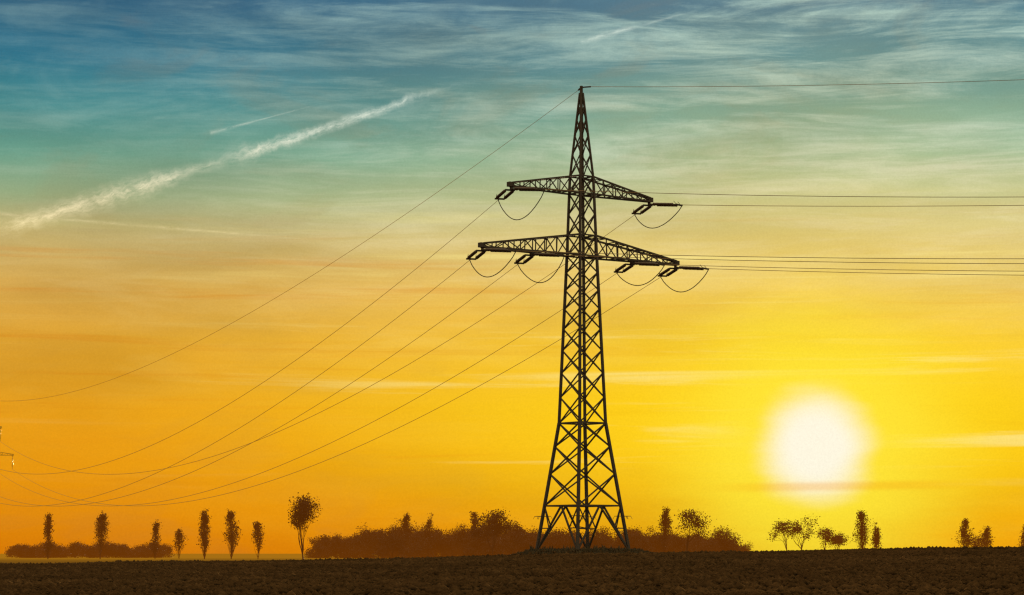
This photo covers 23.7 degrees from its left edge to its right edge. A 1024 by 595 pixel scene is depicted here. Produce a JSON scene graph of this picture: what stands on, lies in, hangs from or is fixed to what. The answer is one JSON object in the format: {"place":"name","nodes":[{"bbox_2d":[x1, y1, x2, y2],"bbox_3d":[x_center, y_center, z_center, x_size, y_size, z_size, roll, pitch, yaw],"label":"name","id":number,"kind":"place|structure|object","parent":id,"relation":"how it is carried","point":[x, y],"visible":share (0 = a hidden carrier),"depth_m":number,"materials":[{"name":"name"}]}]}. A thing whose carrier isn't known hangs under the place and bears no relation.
{"place":"outdoors","nodes":[
{"label":"outdoors","id":0,"kind":"place"},
{"bbox_2d":[0,551,1023,594],"bbox_3d":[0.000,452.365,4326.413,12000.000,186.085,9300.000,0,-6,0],"label":"field ground","id":1,"kind":"structure","parent":0,"point":[196,557],"depth_m":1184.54,"materials":[{"name":"soil"}]},
{"bbox_2d":[0,426,13,468],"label":"suspension pylon","id":2,"kind":"object","parent":1,"relation":"on","point":[12,455],"visible":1,"depth_m":710.80,"materials":[{"name":"grey metal"}]},
{"bbox_2d":[0,546,1023,594],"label":"field clods","id":3,"kind":"object","parent":1,"relation":"on","point":[932,570],"visible":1,"depth_m":117.33,"materials":[{"name":"soil"}]},
{"bbox_2d":[4,492,1023,558],"bbox_3d":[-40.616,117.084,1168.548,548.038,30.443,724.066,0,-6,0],"label":"tree line","id":4,"kind":"object","parent":1,"relation":"on","point":[392,538],"depth_m":1071.19,"materials":[{"name":"brown plant"}]},
{"bbox_2d":[510,544,654,554],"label":"pylon base weeds","id":5,"kind":"object","parent":1,"relation":"on","point":[585,550],"visible":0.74,"depth_m":230.64,"materials":[{"name":"brown plant"}]},
{"bbox_2d":[466,86,708,549],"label":"angle pylon","id":6,"kind":"object","parent":1,"relation":"on","point":[581,253],"visible":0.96,"depth_m":236.74,"materials":[{"name":"grey metal"}]},
{"bbox_2d":[0,79,1023,505],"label":"power lines","id":7,"kind":"object","parent":6,"relation":"attached to","point":[484,317],"visible":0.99,"depth_m":265.80,"materials":[{"name":"grey metal"}]},
{"bbox_2d":[467,187,703,275],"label":"insulators","id":8,"kind":"object","parent":6,"relation":"attached to","point":[499,195],"visible":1,"depth_m":236.46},
{"bbox_2d":[0,0,1023,553],"label":"sky","id":9,"kind":"structure","parent":0,"point":[170,170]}
]}

